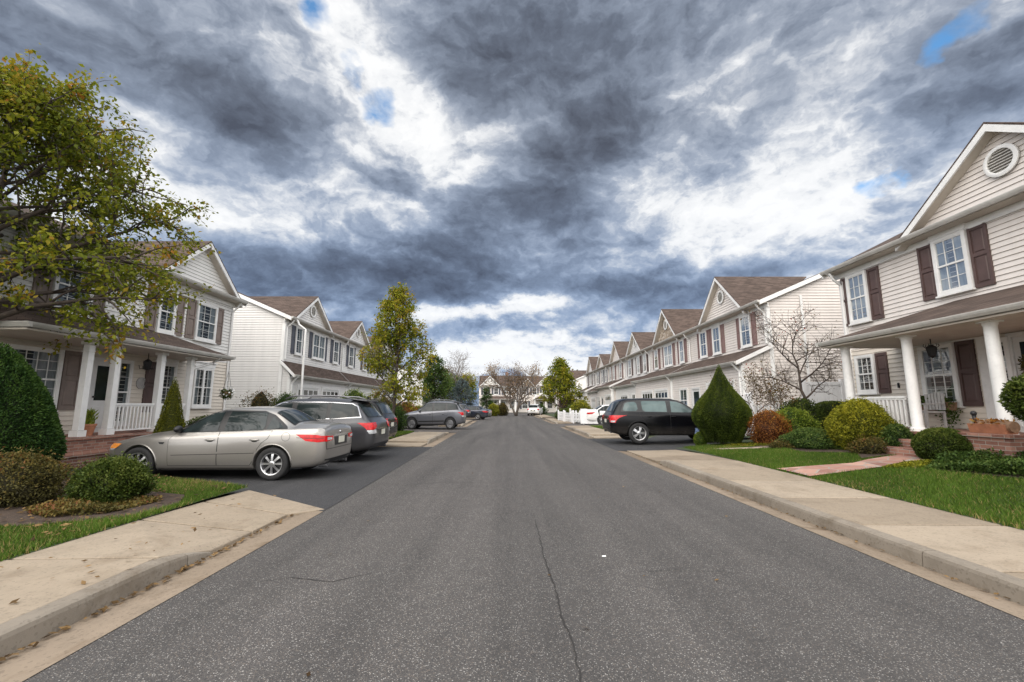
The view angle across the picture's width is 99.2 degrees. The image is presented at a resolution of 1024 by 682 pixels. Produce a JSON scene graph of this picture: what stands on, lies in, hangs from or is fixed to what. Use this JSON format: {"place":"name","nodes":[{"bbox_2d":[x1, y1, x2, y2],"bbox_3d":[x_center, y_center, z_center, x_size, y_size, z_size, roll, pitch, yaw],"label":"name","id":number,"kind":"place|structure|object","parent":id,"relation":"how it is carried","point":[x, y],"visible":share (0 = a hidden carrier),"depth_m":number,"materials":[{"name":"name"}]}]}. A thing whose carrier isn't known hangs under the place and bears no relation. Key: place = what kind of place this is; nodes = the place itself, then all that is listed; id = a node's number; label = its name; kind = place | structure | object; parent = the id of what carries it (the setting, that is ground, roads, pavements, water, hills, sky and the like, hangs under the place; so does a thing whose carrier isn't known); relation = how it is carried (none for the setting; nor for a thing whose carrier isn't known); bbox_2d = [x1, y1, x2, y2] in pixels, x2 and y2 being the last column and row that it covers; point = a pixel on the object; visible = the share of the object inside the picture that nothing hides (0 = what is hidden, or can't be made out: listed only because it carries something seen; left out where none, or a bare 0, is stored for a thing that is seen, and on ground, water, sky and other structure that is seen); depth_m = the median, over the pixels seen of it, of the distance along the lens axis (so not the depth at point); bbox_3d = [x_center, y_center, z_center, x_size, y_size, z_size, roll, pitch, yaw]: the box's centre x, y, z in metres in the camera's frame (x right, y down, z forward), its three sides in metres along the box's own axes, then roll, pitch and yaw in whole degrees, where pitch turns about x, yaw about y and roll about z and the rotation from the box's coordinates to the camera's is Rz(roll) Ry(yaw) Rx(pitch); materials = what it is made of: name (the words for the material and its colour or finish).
{"place":"outdoors","nodes":[
{"label":"outdoors","id":0,"kind":"place"},
{"bbox_2d":[0,467,247,561],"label":"lawn","id":1,"kind":"structure","parent":0,"point":[102,526],"depth_m":4.98,"materials":[{"name":"plant"}]},
{"bbox_2d":[0,472,183,525],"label":"mulch bed","id":2,"kind":"object","parent":1,"relation":"on","point":[10,516],"visible":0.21,"depth_m":5.48,"materials":[{"name":"brown soil"}]},
{"bbox_2d":[0,342,67,460],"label":"arborvitae shrub","id":3,"kind":"object","parent":2,"relation":"on","point":[29,417],"visible":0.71,"depth_m":7.60,"materials":[{"name":"green plant"}]},
{"bbox_2d":[0,446,80,507],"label":"barberry shrub","id":4,"kind":"object","parent":2,"relation":"on","point":[26,478],"visible":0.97,"depth_m":5.92,"materials":[{"name":"brown plant"}]},
{"bbox_2d":[23,493,161,517],"bbox_3d":[-5.547,2.130,5.761,1.130,0.251,1.075,0,-8,0],"label":"ground cover","id":5,"kind":"object","parent":2,"relation":"on","point":[59,506],"visible":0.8,"depth_m":5.55,"materials":[{"name":"brown plant"}]},
{"bbox_2d":[57,451,160,503],"bbox_3d":[-5.674,1.976,6.181,1.115,0.797,1.068,0,-8,0],"label":"boxwood shrub","id":6,"kind":"object","parent":2,"relation":"on","point":[110,478],"visible":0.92,"depth_m":5.99,"materials":[{"name":"green plant"}]},
{"bbox_2d":[154,447,431,510],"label":"driveway","id":7,"kind":"structure","parent":0,"point":[329,486],"depth_m":9.25,"materials":[{"name":"grey asphalt"}]},
{"bbox_2d":[152,377,184,433],"bbox_3d":[-8.554,1.923,10.939,0.767,2.066,0.787,0,-8,0],"label":"spruce shrub","id":8,"kind":"object","parent":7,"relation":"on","point":[170,418],"visible":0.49,"depth_m":10.85,"materials":[{"name":"green plant"}]},
{"bbox_2d":[108,406,351,480],"bbox_3d":[-6.116,2.193,9.684,4.674,1.470,1.933,0,-8,0],"label":"parked car","id":9,"kind":"object","parent":7,"relation":"on","point":[270,443],"visible":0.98,"depth_m":8.84,"materials":[{"name":"silver metal"}]},
{"bbox_2d":[231,386,276,408],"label":"rose shrub","id":10,"kind":"object","parent":7,"relation":"on","point":[260,399],"visible":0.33,"depth_m":18.24,"materials":[{"name":"green plant"}]},
{"bbox_2d":[225,292,351,409],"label":"town house","id":11,"kind":"structure","parent":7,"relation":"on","point":[284,344],"depth_m":22.73,"materials":[{"name":"grey"}]},
{"bbox_2d":[293,326,303,355],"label":"window","id":12,"kind":"structure","parent":11,"relation":"in","point":[299,334],"depth_m":24.05,"materials":[{"name":"clear glass"}]},
{"bbox_2d":[296,384,319,398],"bbox_3d":[-11.320,3.668,24.123,0.060,2.390,2.640,0,-8,0],"label":"garage door","id":13,"kind":"structure","parent":11,"relation":"in","point":[307,389],"depth_m":24.14,"materials":[{"name":"white glass"}]},
{"bbox_2d":[311,332,325,361],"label":"window","id":14,"kind":"structure","parent":11,"relation":"in","point":[318,347],"depth_m":26.47,"materials":[{"name":"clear glass"}]},
{"bbox_2d":[274,395,389,461],"bbox_3d":[-6.049,2.457,12.525,4.729,1.778,2.069,0,-8,0],"label":"parked car","id":15,"kind":"object","parent":7,"relation":"on","point":[365,420],"visible":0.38,"depth_m":11.90,"materials":[{"name":"paint"}]},
{"bbox_2d":[344,398,397,436],"bbox_3d":[-6.649,2.881,15.243,4.959,1.732,2.117,0,-8,0],"label":"parked car","id":16,"kind":"object","parent":7,"relation":"on","point":[385,411],"visible":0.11,"depth_m":15.18,"materials":[{"name":"black paint"}]},
{"bbox_2d":[9,412,731,559],"bbox_3d":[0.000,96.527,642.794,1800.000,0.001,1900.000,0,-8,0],"label":"ground","id":17,"kind":"structure","parent":0,"point":[223,495],"depth_m":7.61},
{"bbox_2d":[0,552,211,657],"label":"kerb","id":18,"kind":"structure","parent":17,"relation":"on","point":[28,628],"depth_m":3.15,"materials":[{"name":"concrete"}]},
{"bbox_2d":[329,321,381,399],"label":"town house","id":19,"kind":"structure","parent":17,"relation":"on","point":[353,372],"depth_m":32.62,"materials":[{"name":"white"}]},
{"bbox_2d":[368,336,402,403],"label":"town house","id":20,"kind":"structure","parent":17,"relation":"on","point":[380,379],"depth_m":40.04,"materials":[{"name":"grey"}]},
{"bbox_2d":[456,372,478,401],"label":"distant tree","id":21,"kind":"object","parent":17,"relation":"on","point":[471,384],"visible":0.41,"depth_m":120.89,"materials":[{"name":"green plant"}]},
{"bbox_2d":[478,372,517,412],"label":"town house","id":22,"kind":"structure","parent":17,"relation":"on","point":[497,399],"depth_m":87.38,"materials":[{"name":"beige"}]},
{"bbox_2d":[517,376,556,411],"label":"town house","id":23,"kind":"structure","parent":17,"relation":"on","point":[524,407],"depth_m":89.15,"materials":[{"name":"beige"}]},
{"bbox_2d":[568,370,586,400],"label":"town house","id":24,"kind":"structure","parent":17,"relation":"on","point":[579,377],"depth_m":81.84,"materials":[{"name":"grey"}]},
{"bbox_2d":[578,357,597,403],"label":"town house","id":25,"kind":"structure","parent":17,"relation":"on","point":[590,374],"depth_m":60.75,"materials":[{"name":"grey"}]},
{"bbox_2d":[586,354,610,408],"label":"town house","id":26,"kind":"structure","parent":17,"relation":"on","point":[602,373],"depth_m":53.88,"materials":[{"name":"beige"}]},
{"bbox_2d":[611,332,654,399],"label":"town house","id":27,"kind":"structure","parent":17,"relation":"on","point":[636,358],"depth_m":38.80,"materials":[{"name":"grey"}]},
{"bbox_2d":[660,460,1023,605],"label":"kerb","id":28,"kind":"structure","parent":17,"relation":"on","point":[993,581],"depth_m":4.52,"materials":[{"name":"concrete"}]},
{"bbox_2d":[397,368,445,405],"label":"porch house","id":29,"kind":"structure","parent":0,"point":[417,384],"depth_m":56.80,"materials":[{"name":"white"}]},
{"bbox_2d":[401,425,465,432],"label":"driveway","id":30,"kind":"structure","parent":0,"point":[428,428],"depth_m":27.28,"materials":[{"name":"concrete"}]},
{"bbox_2d":[404,400,465,428],"bbox_3d":[-5.049,4.697,28.014,4.114,1.832,1.965,0,-8,0],"label":"parked car","id":31,"kind":"object","parent":30,"relation":"on","point":[449,414],"visible":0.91,"depth_m":27.17,"materials":[{"name":"grey metal"}]},
{"bbox_2d":[0,415,1023,623],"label":"sidewalk","id":32,"kind":"structure","parent":0,"point":[32,583],"depth_m":4.94,"materials":[{"name":"concrete"}]},
{"bbox_2d":[0,0,1023,405],"label":"sky","id":33,"kind":"structure","parent":0,"point":[546,179],"materials":[{"name":"grey"}]},
{"bbox_2d":[22,413,1023,681],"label":"road","id":34,"kind":"structure","parent":0,"point":[452,581],"depth_m":3.42,"materials":[{"name":"grey asphalt"}]},
{"bbox_2d":[0,421,475,681],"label":"gutter","id":35,"kind":"object","parent":34,"relation":"on","point":[43,654],"visible":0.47,"depth_m":3.24,"materials":[{"name":"concrete"}]},
{"bbox_2d":[479,386,492,408],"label":"spruce tree","id":36,"kind":"object","parent":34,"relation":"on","point":[486,397],"visible":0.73,"depth_m":73.22,"materials":[{"name":"green plant"}]},
{"bbox_2d":[472,359,542,415],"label":"ash tree","id":37,"kind":"object","parent":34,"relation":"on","point":[513,386],"visible":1,"depth_m":63.27,"materials":[{"name":"grey plant"}]},
{"bbox_2d":[0,453,1017,676],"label":"leaf litter","id":38,"kind":"object","parent":34,"relation":"on","point":[67,627],"visible":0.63,"depth_m":4.20,"materials":[{"name":"brown plant"}]},
{"bbox_2d":[535,522,580,681],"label":"road crack","id":39,"kind":"object","parent":34,"relation":"on","point":[564,624],"visible":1,"depth_m":3.09,"materials":[{"name":"black asphalt"}]},
{"bbox_2d":[530,414,1023,619],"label":"gutter","id":40,"kind":"object","parent":34,"relation":"on","point":[1000,603],"visible":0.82,"depth_m":4.46,"materials":[{"name":"concrete"}]},
{"bbox_2d":[554,423,601,426],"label":"driveway","id":41,"kind":"structure","parent":0,"point":[570,424],"depth_m":32.75,"materials":[{"name":"concrete"}]},
{"bbox_2d":[587,404,609,423],"bbox_3d":[7.896,5.566,33.142,4.674,1.470,1.933,0,-8,0],"label":"parked car","id":42,"kind":"object","parent":41,"relation":"on","point":[592,414],"visible":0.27,"depth_m":32.33,"materials":[{"name":"white paint"}]},
{"bbox_2d":[631,309,702,399],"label":"town house","id":43,"kind":"structure","parent":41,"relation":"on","point":[670,348],"depth_m":30.67,"materials":[{"name":"beige"}]},
{"bbox_2d":[663,343,673,367],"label":"window","id":44,"kind":"structure","parent":43,"relation":"in","point":[667,351],"depth_m":31.12,"materials":[{"name":"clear glass"}]},
{"bbox_2d":[590,436,752,450],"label":"driveway","id":45,"kind":"structure","parent":0,"point":[665,443],"depth_m":17.10,"materials":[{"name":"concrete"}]},
{"bbox_2d":[602,398,718,443],"bbox_3d":[6.249,3.183,17.624,4.959,1.732,2.117,0,-8,0],"label":"parked car","id":46,"kind":"object","parent":45,"relation":"on","point":[638,420],"visible":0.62,"depth_m":16.74,"materials":[{"name":"black paint"}]},
{"bbox_2d":[779,455,923,475],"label":"path","id":47,"kind":"structure","parent":0,"point":[831,468],"depth_m":8.86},
{"bbox_2d":[679,439,1023,529],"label":"lawn","id":48,"kind":"structure","parent":0,"point":[746,441],"depth_m":7.26,"materials":[{"name":"plant"}]},
{"bbox_2d":[691,364,752,444],"bbox_3d":[7.010,2.151,14.591,1.941,2.791,1.894,0,-8,0],"label":"yew shrub","id":49,"kind":"object","parent":48,"relation":"on","point":[721,412],"visible":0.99,"depth_m":14.03,"materials":[{"name":"green plant"}]},
{"bbox_2d":[706,362,797,415],"bbox_3d":[8.746,2.049,15.247,2.933,2.868,3.074,0,-8,0],"label":"maple shrub","id":50,"kind":"object","parent":48,"relation":"on","point":[769,393],"visible":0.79,"depth_m":15.34,"materials":[{"name":"brown plant"}]},
{"bbox_2d":[748,445,892,457],"bbox_3d":[8.770,3.010,12.838,3.399,0.273,7.111,-4,-9,26],"label":"mulch bed","id":51,"kind":"object","parent":48,"relation":"on","point":[862,455],"visible":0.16,"depth_m":10.75,"materials":[{"name":"brown soil"}]},
{"bbox_2d":[745,407,793,443],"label":"barberry shrub","id":52,"kind":"object","parent":51,"relation":"on","point":[767,426],"visible":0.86,"depth_m":13.36,"materials":[{"name":"orange plant"}]},
{"bbox_2d":[767,438,795,448],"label":"garden plant","id":53,"kind":"object","parent":51,"relation":"on","point":[778,444],"visible":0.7,"depth_m":11.95,"materials":[{"name":"green plant"}]},
{"bbox_2d":[740,301,843,400],"bbox_3d":[10.144,0.967,15.192,3.151,5.151,3.131,0,-8,0],"label":"crab apple tree","id":54,"kind":"object","parent":51,"relation":"on","point":[797,366],"visible":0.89,"depth_m":15.38,"materials":[{"name":"brown plant"}]},
{"bbox_2d":[777,396,816,425],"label":"rhododendron shrub","id":55,"kind":"object","parent":51,"relation":"on","point":[803,403],"visible":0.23,"depth_m":14.48,"materials":[{"name":"green plant"}]},
{"bbox_2d":[776,405,823,432],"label":"azalea shrub","id":56,"kind":"object","parent":51,"relation":"on","point":[800,418],"visible":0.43,"depth_m":13.38,"materials":[{"name":"green plant"}]},
{"bbox_2d":[778,427,835,449],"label":"juniper shrub","id":57,"kind":"object","parent":51,"relation":"on","point":[809,438],"visible":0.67,"depth_m":11.36,"materials":[{"name":"green plant"}]},
{"bbox_2d":[815,400,843,429],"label":"hedge block","id":58,"kind":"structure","parent":51,"relation":"on","point":[823,409],"depth_m":13.48,"materials":[{"name":"green plant"}]},
{"bbox_2d":[821,395,901,449],"bbox_3d":[8.593,2.055,10.768,1.616,1.414,1.645,0,-8,0],"label":"golden shrub","id":59,"kind":"object","parent":51,"relation":"on","point":[851,419],"visible":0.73,"depth_m":10.49,"materials":[{"name":"yellow plant"}]},
{"bbox_2d":[844,434,888,453],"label":"garden plant","id":60,"kind":"object","parent":51,"relation":"on","point":[871,445],"visible":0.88,"depth_m":9.88,"materials":[{"name":"green plant"}]},
{"bbox_2d":[876,420,913,446],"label":"garden plant","id":61,"kind":"object","parent":51,"relation":"on","point":[894,432],"visible":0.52,"depth_m":9.74,"materials":[{"name":"green plant"}]},
{"bbox_2d":[881,459,931,468],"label":"ground cover","id":62,"kind":"object","parent":48,"relation":"on","point":[919,463],"visible":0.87,"depth_m":8.29,"materials":[{"name":"green plant"}]},
{"bbox_2d":[815,122,1023,458],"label":"porch house","id":63,"kind":"structure","parent":48,"relation":"on","point":[932,297],"depth_m":10.64,"materials":[{"name":"beige wood"}]},
{"bbox_2d":[845,270,872,325],"bbox_3d":[11.133,-1.373,14.026,0.135,1.655,0.860,0,-8,0],"label":"window","id":64,"kind":"structure","parent":63,"relation":"in","point":[859,309],"depth_m":14.03,"materials":[{"name":"white glass"}]},
{"bbox_2d":[853,354,879,394],"bbox_3d":[11.133,1.062,13.712,0.135,1.245,0.810,0,-8,0],"label":"window","id":65,"kind":"structure","parent":63,"relation":"in","point":[870,388],"depth_m":13.72,"materials":[{"name":"white glass"}]},
{"bbox_2d":[906,392,947,428],"bbox_3d":[10.363,1.744,10.912,0.545,0.898,0.540,0,-8,0],"label":"porch chair","id":66,"kind":"object","parent":63,"relation":"on","point":[934,401],"visible":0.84,"depth_m":10.78,"materials":[{"name":"grey paint"}]},
{"bbox_2d":[907,395,963,427],"bbox_3d":[10.889,1.792,11.238,0.773,0.886,1.118,2,-9,-11],"label":"potted plant","id":67,"kind":"object","parent":63,"relation":"on","point":[950,406],"visible":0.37,"depth_m":10.82,"materials":[{"name":"green plant"}]},
{"bbox_2d":[917,342,965,407],"bbox_3d":[11.133,0.913,11.369,0.135,1.635,1.010,0,-8,0],"label":"window","id":68,"kind":"structure","parent":63,"relation":"in","point":[927,370],"depth_m":11.30,"materials":[{"name":"white glass"}]},
{"bbox_2d":[927,223,977,298],"bbox_3d":[11.120,-2.042,11.057,0.160,1.750,1.010,0,-8,0],"label":"window","id":69,"kind":"structure","parent":63,"relation":"in","point":[957,235],"depth_m":11.04,"materials":[{"name":"white glass"}]},
{"bbox_2d":[967,411,1020,433],"bbox_3d":[8.928,1.510,8.125,0.405,0.410,0.718,0,-8,0],"label":"planter box","id":70,"kind":"object","parent":63,"relation":"on","point":[997,426],"visible":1,"depth_m":8.01,"materials":[{"name":"ceramic"}]},
{"bbox_2d":[1000,337,1022,426],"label":"house wall","id":71,"kind":"structure","parent":63,"relation":"in","point":[1004,340],"depth_m":9.76,"materials":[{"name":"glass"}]},
{"bbox_2d":[1005,331,1023,431],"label":"house wall","id":72,"kind":"structure","parent":63,"relation":"in","point":[1016,339],"depth_m":9.63,"materials":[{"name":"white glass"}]},
{"bbox_2d":[910,427,973,459],"bbox_3d":[8.526,2.046,8.639,1.031,0.683,1.015,0,-8,0],"label":"boxwood shrub","id":73,"kind":"object","parent":48,"relation":"on","point":[928,443],"visible":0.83,"depth_m":8.46,"materials":[{"name":"green plant"}]},
{"bbox_2d":[927,468,1023,477],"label":"mulch bed","id":74,"kind":"object","parent":48,"relation":"on","point":[1011,475],"visible":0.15,"depth_m":7.05,"materials":[{"name":"brown soil"}]},
{"bbox_2d":[925,447,1023,478],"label":"ground cover","id":75,"kind":"object","parent":74,"relation":"on","point":[982,462],"visible":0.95,"depth_m":7.55,"materials":[{"name":"green plant"}]},
{"bbox_2d":[996,373,1023,421],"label":"topiary shrub","id":76,"kind":"object","parent":74,"relation":"on","point":[1011,395],"visible":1,"depth_m":7.04,"materials":[{"name":"green plant"}]},
{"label":"lawn","id":77,"kind":"structure","parent":0,"visible":0},
{"bbox_2d":[0,43,222,368],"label":"maple tree","id":78,"kind":"object","parent":77,"relation":"on","point":[28,106],"visible":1,"depth_m":9.26,"materials":[{"name":"green plant"}]},
{"bbox_2d":[0,199,248,467],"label":"porch house","id":79,"kind":"structure","parent":77,"relation":"on","point":[79,376],"depth_m":12.86,"materials":[{"name":"beige wood"}]},
{"bbox_2d":[0,342,64,411],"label":"window","id":80,"kind":"structure","parent":79,"relation":"in","point":[49,368],"depth_m":11.11,"materials":[{"name":"white glass"}]},
{"bbox_2d":[50,260,97,318],"bbox_3d":[-11.832,-1.441,11.787,0.135,1.495,1.110,0,-8,0],"label":"window","id":81,"kind":"structure","parent":79,"relation":"in","point":[63,283],"depth_m":11.62,"materials":[{"name":"glass"}]},
{"bbox_2d":[84,408,98,435],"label":"potted plant","id":82,"kind":"object","parent":79,"relation":"on","point":[90,426],"visible":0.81,"depth_m":11.13,"materials":[{"name":"green plant"}]},
{"bbox_2d":[87,357,110,431],"bbox_3d":[-11.851,1.556,12.557,0.099,2.110,0.800,0,-8,0],"label":"door","id":83,"kind":"structure","parent":79,"relation":"in","point":[100,372],"depth_m":12.51,"materials":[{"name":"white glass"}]},
{"bbox_2d":[114,359,134,426],"bbox_3d":[-11.832,1.571,13.222,0.135,1.995,0.590,0,-8,0],"label":"door","id":84,"kind":"structure","parent":79,"relation":"in","point":[125,392],"depth_m":13.35,"materials":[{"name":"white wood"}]},
{"bbox_2d":[155,290,177,335],"bbox_3d":[-11.832,-0.974,14.953,0.135,1.495,0.810,0,-8,0],"label":"window","id":85,"kind":"structure","parent":79,"relation":"in","point":[162,311],"depth_m":14.90,"materials":[{"name":"white glass"}]},
{"bbox_2d":[161,359,178,412],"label":"window","id":86,"kind":"structure","parent":79,"relation":"in","point":[171,373],"depth_m":15.06,"materials":[{"name":"white glass"}]},
{"bbox_2d":[190,361,217,408],"bbox_3d":[-11.820,1.690,16.682,0.160,1.770,1.190,0,-8,0],"label":"window","id":87,"kind":"structure","parent":79,"relation":"in","point":[208,377],"depth_m":16.68,"materials":[{"name":"white glass"}]},
{"bbox_2d":[192,301,218,343],"bbox_3d":[-11.832,-0.689,16.882,0.135,1.495,1.170,0,-8,0],"label":"window","id":88,"kind":"structure","parent":79,"relation":"in","point":[210,331],"depth_m":16.89,"materials":[{"name":"white glass"}]},
{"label":"lawn","id":89,"kind":"structure","parent":0,"visible":0},
{"bbox_2d":[418,352,454,403],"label":"column tree","id":90,"kind":"object","parent":89,"relation":"on","point":[437,370],"visible":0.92,"depth_m":51.34,"materials":[{"name":"green plant"}]},
{"bbox_2d":[443,350,479,399],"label":"bare tree","id":91,"kind":"object","parent":89,"relation":"on","point":[458,368],"visible":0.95,"depth_m":61.98,"materials":[{"name":"grey plant"}]},
{"bbox_2d":[447,378,480,405],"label":"spruce tree","id":92,"kind":"object","parent":89,"relation":"on","point":[457,392],"visible":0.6,"depth_m":55.32,"materials":[{"name":"green plant"}]},
{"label":"lawn","id":93,"kind":"structure","parent":0,"visible":0},
{"bbox_2d":[666,274,843,435],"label":"town house","id":94,"kind":"structure","parent":93,"relation":"on","point":[723,339],"depth_m":19.35,"materials":[{"name":"beige"}]},
{"bbox_2d":[698,327,707,358],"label":"window","id":95,"kind":"structure","parent":94,"relation":"in","point":[703,345],"depth_m":25.40,"materials":[{"name":"white glass"}]},
{"bbox_2d":[711,322,722,355],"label":"window","id":96,"kind":"structure","parent":94,"relation":"in","point":[716,340],"depth_m":23.77,"materials":[{"name":"white glass"}]},
{"bbox_2d":[738,310,752,348],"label":"window","id":97,"kind":"structure","parent":94,"relation":"in","point":[743,340],"depth_m":20.83,"materials":[{"name":"white glass"}]},
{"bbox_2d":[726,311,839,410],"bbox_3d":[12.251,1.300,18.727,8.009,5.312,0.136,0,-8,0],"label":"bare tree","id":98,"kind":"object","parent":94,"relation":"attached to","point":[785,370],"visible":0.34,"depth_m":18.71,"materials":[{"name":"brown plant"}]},
{"bbox_2d":[801,379,845,404],"bbox_3d":[12.725,2.627,16.695,3.080,2.320,0.132,0,-8,0],"label":"vinyl fence","id":99,"kind":"object","parent":93,"relation":"on","point":[836,392],"visible":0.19,"depth_m":16.77,"materials":[{"name":"white plastic"}]},
{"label":"driveway","id":100,"kind":"structure","parent":0,"visible":0},
{"bbox_2d":[537,356,589,408],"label":"maple tree","id":101,"kind":"object","parent":100,"relation":"on","point":[560,384],"visible":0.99,"depth_m":49.36,"materials":[{"name":"green plant"}]},
{"bbox_2d":[594,341,628,405],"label":"town house","id":102,"kind":"structure","parent":100,"relation":"on","point":[606,392],"depth_m":45.92,"materials":[{"name":"beige"}]},
{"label":"lawn","id":103,"kind":"structure","parent":0,"visible":0},
{"bbox_2d":[355,280,436,438],"bbox_3d":[-5.604,0.794,20.822,3.578,7.574,4.262,-8,-12,44],"label":"maple tree","id":104,"kind":"object","parent":103,"relation":"on","point":[397,337],"visible":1,"depth_m":20.49,"materials":[{"name":"green plant"}]},
{"bbox_2d":[389,402,410,430],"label":"garden shrub","id":105,"kind":"object","parent":103,"relation":"on","point":[400,413],"visible":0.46,"depth_m":23.80,"materials":[{"name":"green plant"}]},
{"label":"driveway","id":106,"kind":"structure","parent":0,"visible":0},
{"bbox_2d":[466,405,491,419],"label":"parked car","id":107,"kind":"object","parent":106,"relation":"on","point":[478,412],"visible":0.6,"depth_m":45.83,"materials":[{"name":"blue paint"}]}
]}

